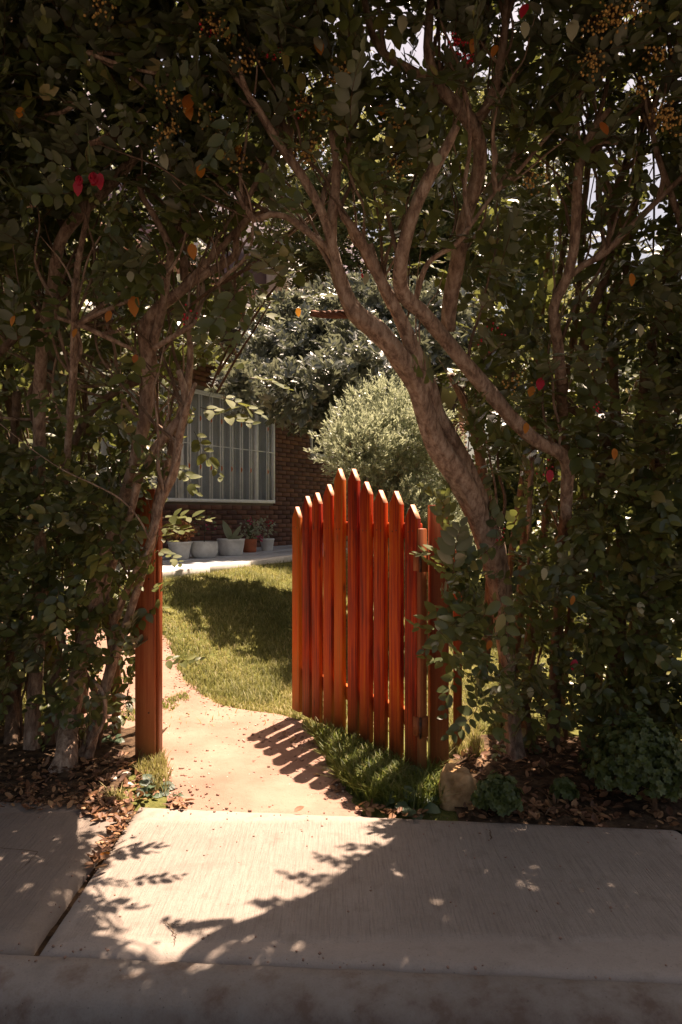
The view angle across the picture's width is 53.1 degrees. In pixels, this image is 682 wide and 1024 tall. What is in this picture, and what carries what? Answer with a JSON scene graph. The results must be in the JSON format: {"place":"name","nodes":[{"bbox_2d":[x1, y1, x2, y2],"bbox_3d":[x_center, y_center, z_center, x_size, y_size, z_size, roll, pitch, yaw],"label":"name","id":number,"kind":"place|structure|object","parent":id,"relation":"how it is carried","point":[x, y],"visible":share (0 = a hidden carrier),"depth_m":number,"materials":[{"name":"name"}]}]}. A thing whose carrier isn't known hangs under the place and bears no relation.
{"place":"outdoors","nodes":[
{"label":"outdoors","id":0,"kind":"place"},
{"bbox_2d":[2,616,361,815],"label":"dirt path","id":1,"kind":"structure","parent":0,"point":[282,792],"depth_m":3.61,"materials":[{"name":"beige soil"}]},
{"bbox_2d":[121,708,134,720],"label":"grass tuft","id":2,"kind":"object","parent":1,"relation":"on","point":[133,712],"visible":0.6,"depth_m":4.35,"materials":[{"name":"green plant"}]},
{"bbox_2d":[129,746,172,795],"bbox_3d":[-0.955,1.267,3.438,0.246,0.112,0.591,0,0,-15],"label":"grass tuft","id":3,"kind":"object","parent":1,"relation":"on","point":[160,762],"visible":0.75,"depth_m":3.41,"materials":[{"name":"plant"}]},
{"bbox_2d":[162,691,189,709],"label":"grass tuft","id":4,"kind":"object","parent":1,"relation":"on","point":[171,700],"visible":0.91,"depth_m":4.64,"materials":[{"name":"plant"}]},
{"bbox_2d":[82,650,347,809],"bbox_3d":[-0.936,1.150,4.176,1.158,0.328,3.077,0,0,-40],"label":"path grit","id":5,"kind":"object","parent":1,"relation":"on","point":[246,752],"visible":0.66,"depth_m":3.64,"materials":[{"name":"gravel"}]},
{"bbox_2d":[103,633,357,813],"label":"earth crumbs","id":6,"kind":"object","parent":1,"relation":"on","point":[250,810],"visible":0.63,"depth_m":3.60,"materials":[{"name":"brown soil"}]},
{"bbox_2d":[294,806,303,811],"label":"fallen leaf","id":7,"kind":"object","parent":1,"relation":"on","point":[297,808],"visible":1,"depth_m":2.95,"materials":[{"name":"orange plant"}]},
{"bbox_2d":[0,801,681,984],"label":"pavement","id":8,"kind":"structure","parent":0,"point":[635,935],"depth_m":2.33,"materials":[{"name":"concrete"}]},
{"bbox_2d":[0,751,194,868],"bbox_3d":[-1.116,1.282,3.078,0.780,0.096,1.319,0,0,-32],"label":"leaf litter","id":9,"kind":"object","parent":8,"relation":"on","point":[96,857],"visible":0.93,"depth_m":3.09,"materials":[{"name":"brown plant"}]},
{"bbox_2d":[0,801,676,978],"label":"pavement grit","id":10,"kind":"object","parent":8,"relation":"on","point":[319,953],"visible":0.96,"depth_m":2.27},
{"bbox_2d":[0,524,681,832],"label":"ground","id":11,"kind":"structure","parent":0,"point":[153,802],"depth_m":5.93,"materials":[{"name":"green plant"}]},
{"bbox_2d":[2,165,124,439],"bbox_3d":[-4.355,-1.351,7.197,4.242,5.354,2.688,0,0,0],"label":"garden tree","id":12,"kind":"object","parent":11,"relation":"on","point":[18,363],"visible":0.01,"depth_m":7.08,"materials":[{"name":"green plant"}]},
{"bbox_2d":[0,6,143,722],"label":"hedge shrub","id":13,"kind":"object","parent":11,"relation":"on","point":[11,385],"visible":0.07,"depth_m":3.55,"materials":[{"name":"green plant"}]},
{"bbox_2d":[0,717,167,805],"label":"soil bed","id":14,"kind":"object","parent":11,"relation":"on","point":[17,753],"visible":0.34,"depth_m":3.44,"materials":[{"name":"brown soil"}]},
{"bbox_2d":[102,734,124,742],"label":"broadleaf weed","id":15,"kind":"object","parent":14,"relation":"on","point":[119,740],"visible":1,"depth_m":3.81,"materials":[{"name":"green plant"}]},
{"bbox_2d":[112,584,120,734],"bbox_3d":[-1.310,0.890,3.980,0.048,1.020,0.024,0,0,0],"label":"fence stake","id":16,"kind":"object","parent":14,"relation":"on","point":[114,698],"visible":0.05,"depth_m":3.97,"materials":[{"name":"brown wood"}]},
{"bbox_2d":[99,781,128,805],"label":"grass tuft","id":17,"kind":"object","parent":11,"relation":"on","point":[117,794],"visible":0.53,"depth_m":3.10,"materials":[{"name":"plant"}]},
{"bbox_2d":[122,771,130,776],"bbox_3d":[-1.054,1.290,3.359,0.041,0.021,0.033,0,0,0],"label":"stone","id":18,"kind":"object","parent":11,"relation":"on","point":[128,774],"visible":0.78,"depth_m":3.35,"materials":[{"name":"white stone"}]},
{"bbox_2d":[135,489,161,761],"bbox_3d":[-1.018,0.640,3.619,0.118,1.520,0.106,0,0,0],"label":"gate post","id":19,"kind":"object","parent":11,"relation":"on","point":[148,696],"visible":0.58,"depth_m":3.57,"materials":[{"name":"brown wood"}]},
{"bbox_2d":[137,787,162,797],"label":"broadleaf weed","id":20,"kind":"object","parent":11,"relation":"on","point":[156,795],"visible":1,"depth_m":3.16,"materials":[{"name":"green plant"}]},
{"bbox_2d":[138,774,175,795],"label":"broadleaf weed","id":21,"kind":"object","parent":11,"relation":"on","point":[147,778],"visible":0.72,"depth_m":3.23,"materials":[{"name":"green plant"}]},
{"bbox_2d":[0,0,318,720],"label":"hedge shrub","id":22,"kind":"object","parent":11,"relation":"on","point":[113,441],"visible":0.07,"depth_m":3.58,"materials":[{"name":"green plant"}]},
{"bbox_2d":[0,0,329,750],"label":"hedge shrub","id":23,"kind":"object","parent":11,"relation":"on","point":[18,111],"visible":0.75,"depth_m":3.00,"materials":[{"name":"green plant"}]},
{"bbox_2d":[162,699,179,714],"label":"earth ridge","id":24,"kind":"structure","parent":11,"relation":"on","point":[166,710],"depth_m":4.45,"materials":[{"name":"beige soil"}]},
{"bbox_2d":[0,0,347,772],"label":"hedge shrub","id":25,"kind":"object","parent":11,"relation":"on","point":[140,34],"visible":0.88,"depth_m":2.85,"materials":[{"name":"green plant"}]},
{"bbox_2d":[19,543,347,594],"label":"terrace","id":26,"kind":"structure","parent":11,"relation":"on","point":[281,553],"depth_m":9.05,"materials":[{"name":"concrete"}]},
{"bbox_2d":[166,515,197,559],"bbox_3d":[-2.208,0.345,9.393,0.426,0.600,0.424,0,0,-43],"label":"potted plant","id":27,"kind":"object","parent":26,"relation":"on","point":[182,547],"visible":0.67,"depth_m":9.29,"materials":[{"name":"green plant"}]},
{"bbox_2d":[190,512,217,557],"bbox_3d":[-1.931,0.318,9.645,0.394,0.654,0.392,0,0,0],"label":"potted plant","id":28,"kind":"object","parent":26,"relation":"on","point":[204,549],"visible":0.91,"depth_m":9.50,"materials":[{"name":"green plant"}]},
{"bbox_2d":[217,521,244,555],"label":"potted plant","id":29,"kind":"object","parent":26,"relation":"on","point":[231,545],"visible":0.99,"depth_m":10.09,"materials":[{"name":"green plant"}]},
{"bbox_2d":[240,517,262,551],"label":"potted plant","id":30,"kind":"object","parent":26,"relation":"on","point":[250,544],"visible":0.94,"depth_m":10.91,"materials":[{"name":"green plant"}]},
{"bbox_2d":[253,516,275,550],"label":"potted plant","id":31,"kind":"object","parent":26,"relation":"on","point":[267,544],"visible":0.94,"depth_m":11.27,"materials":[{"name":"green plant"}]},
{"bbox_2d":[4,17,517,551],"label":"brick house","id":32,"kind":"structure","parent":11,"relation":"on","point":[274,473],"depth_m":12.30,"materials":[{"name":"brown brick"}]},
{"bbox_2d":[76,367,274,502],"bbox_3d":[-2.528,-1.083,11.216,0.328,1.875,4.350,0,0,33],"label":"window","id":33,"kind":"structure","parent":32,"relation":"in","point":[241,452],"depth_m":12.00,"materials":[{"name":"grey glass"}]},
{"bbox_2d":[151,194,215,265],"bbox_3d":[-2.519,-4.450,11.062,0.048,1.300,1.400,0,0,33],"label":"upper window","id":34,"kind":"structure","parent":32,"relation":"in","point":[196,244],"depth_m":11.28,"materials":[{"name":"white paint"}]},
{"bbox_2d":[266,250,309,294],"bbox_3d":[-1.004,-4.450,13.417,0.048,1.300,1.400,0,0,33],"label":"upper window","id":35,"kind":"structure","parent":32,"relation":"in","point":[268,277],"depth_m":12.97,"materials":[{"name":"grey glass"}]},
{"bbox_2d":[310,429,327,457],"bbox_3d":[-0.474,-1.445,14.289,0.080,0.610,0.600,0,0,33],"label":"small window","id":36,"kind":"structure","parent":32,"relation":"in","point":[311,440],"depth_m":14.05,"materials":[{"name":"white glass"}]},
{"bbox_2d":[34,0,641,760],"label":"hedge shrub","id":37,"kind":"object","parent":11,"relation":"on","point":[334,56],"visible":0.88,"depth_m":2.68,"materials":[{"name":"green plant"}]},
{"bbox_2d":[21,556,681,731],"bbox_3d":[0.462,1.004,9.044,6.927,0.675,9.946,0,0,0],"label":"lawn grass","id":38,"kind":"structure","parent":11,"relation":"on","point":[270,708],"depth_m":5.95,"materials":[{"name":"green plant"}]},
{"bbox_2d":[204,265,501,482],"bbox_3d":[0.239,-1.038,7.779,3.553,4.532,2.625,0,0,-13],"label":"glossy leaf tree","id":39,"kind":"object","parent":11,"relation":"on","point":[334,356],"visible":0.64,"depth_m":7.26,"materials":[{"name":"green plant"}]},
{"bbox_2d":[375,794,394,808],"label":"broadleaf weed","id":40,"kind":"object","parent":11,"relation":"on","point":[390,801],"visible":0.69,"depth_m":3.04,"materials":[{"name":"green plant"}]},
{"bbox_2d":[297,716,474,811],"bbox_3d":[0.107,1.242,3.430,1.312,0.161,0.824,0,0,43],"label":"grass tuft","id":41,"kind":"object","parent":11,"relation":"on","point":[354,763],"visible":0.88,"depth_m":3.27,"materials":[{"name":"green plant"}]},
{"bbox_2d":[303,368,479,645],"bbox_3d":[0.525,-0.065,6.207,1.727,2.573,1.277,0,0,0],"label":"fine leaf bush","id":42,"kind":"object","parent":11,"relation":"on","point":[389,443],"visible":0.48,"depth_m":6.02,"materials":[{"name":"green plant"}]},
{"bbox_2d":[375,765,422,784],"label":"broadleaf weed","id":43,"kind":"object","parent":11,"relation":"on","point":[415,767],"visible":0.06,"depth_m":3.30,"materials":[{"name":"green plant"}]},
{"bbox_2d":[229,63,594,421],"bbox_3d":[1.186,-3.333,12.122,7.255,8.647,3.468,0,0,0],"label":"garden tree","id":44,"kind":"object","parent":11,"relation":"on","point":[311,258],"visible":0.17,"depth_m":11.29,"materials":[{"name":"green plant"}]},
{"bbox_2d":[395,785,440,819],"bbox_3d":[0.331,1.279,2.978,0.199,0.101,0.197,0,0,0],"label":"broadleaf weed","id":45,"kind":"object","parent":11,"relation":"on","point":[431,807],"visible":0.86,"depth_m":2.97,"materials":[{"name":"green plant"}]},
{"bbox_2d":[428,505,448,768],"bbox_3d":[0.487,0.682,3.420,0.092,1.435,0.092,0,0,0],"label":"gate post","id":46,"kind":"object","parent":11,"relation":"on","point":[438,748],"visible":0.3,"depth_m":3.37,"materials":[{"name":"brown wood"}]},
{"bbox_2d":[292,469,427,771],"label":"picket gate","id":47,"kind":"structure","parent":46,"relation":"attached to","point":[323,690],"depth_m":3.71,"materials":[{"name":"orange wood"}]},
{"bbox_2d":[449,713,486,756],"bbox_3d":[0.691,1.259,3.919,0.318,0.128,0.837,0,0,5],"label":"grass tuft","id":48,"kind":"object","parent":11,"relation":"on","point":[474,736],"visible":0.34,"depth_m":3.69,"materials":[{"name":"green plant"}]},
{"bbox_2d":[308,0,649,728],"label":"hedge shrub","id":49,"kind":"object","parent":11,"relation":"on","point":[546,222],"visible":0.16,"depth_m":3.40,"materials":[{"name":"green plant"}]},
{"bbox_2d":[469,402,526,564],"bbox_3d":[6.317,-1.601,11.432,8.334,6.119,4.453,0,0,0],"label":"garden tree","id":50,"kind":"object","parent":11,"relation":"on","point":[473,457],"depth_m":11.86,"materials":[{"name":"green plant"}]},
{"bbox_2d":[361,0,681,761],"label":"hedge shrub","id":51,"kind":"object","parent":11,"relation":"on","point":[568,80],"visible":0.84,"depth_m":2.98,"materials":[{"name":"green plant"}]},
{"bbox_2d":[427,734,681,830],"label":"soil bed","id":52,"kind":"object","parent":11,"relation":"on","point":[546,777],"visible":0.23,"depth_m":3.11,"materials":[{"name":"brown soil"}]},
{"bbox_2d":[437,763,476,810],"bbox_3d":[0.525,1.248,3.100,0.167,0.152,0.170,0,0,0],"label":"rock","id":53,"kind":"object","parent":52,"relation":"on","point":[452,775],"visible":0.85,"depth_m":3.03,"materials":[{"name":"stone"}]},
{"bbox_2d":[453,550,461,752],"bbox_3d":[0.618,0.800,3.620,0.044,1.200,0.024,0,0,0],"label":"fence stake","id":54,"kind":"object","parent":52,"relation":"on","point":[457,699],"visible":0.09,"depth_m":3.61,"materials":[{"name":"brown wood"}]},
{"bbox_2d":[274,726,681,827],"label":"leaf litter","id":55,"kind":"object","parent":52,"relation":"on","point":[593,815],"visible":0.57,"depth_m":2.99,"materials":[{"name":"brown plant"}]},
{"bbox_2d":[469,769,523,820],"bbox_3d":[0.673,1.220,2.956,0.236,0.188,0.219,0,0,0],"label":"shrub","id":56,"kind":"object","parent":52,"relation":"on","point":[499,793],"visible":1,"depth_m":2.91,"materials":[{"name":"green plant"}]},
{"bbox_2d":[549,776,579,803],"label":"shrub","id":57,"kind":"object","parent":52,"relation":"on","point":[566,788],"visible":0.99,"depth_m":3.04,"materials":[{"name":"green plant"}]},
{"bbox_2d":[578,708,681,817],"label":"shrub","id":58,"kind":"object","parent":52,"relation":"on","point":[645,744],"visible":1,"depth_m":2.94,"materials":[{"name":"green plant"}]},
{"bbox_2d":[441,287,681,620],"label":"garden tree","id":59,"kind":"object","parent":11,"relation":"on","point":[625,382],"visible":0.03,"depth_m":8.14,"materials":[{"name":"green plant"}]},
{"bbox_2d":[534,2,681,728],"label":"hedge shrub","id":60,"kind":"object","parent":11,"relation":"on","point":[573,332],"visible":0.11,"depth_m":3.44,"materials":[{"name":"green plant"}]},
{"bbox_2d":[552,0,681,740],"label":"hedge shrub","id":61,"kind":"object","parent":11,"relation":"on","point":[647,521],"visible":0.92,"depth_m":3.03,"materials":[{"name":"green plant"}]},
{"bbox_2d":[105,0,681,511],"label":"sky","id":62,"kind":"structure","parent":0,"point":[418,55],"materials":[{"name":"white"}]},
{"label":"road","id":63,"kind":"structure","parent":0,"visible":0},
{"bbox_2d":[0,954,681,1023],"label":"kerb","id":64,"kind":"structure","parent":63,"relation":"on","point":[50,990],"depth_m":1.85,"materials":[{"name":"concrete"}]}
]}

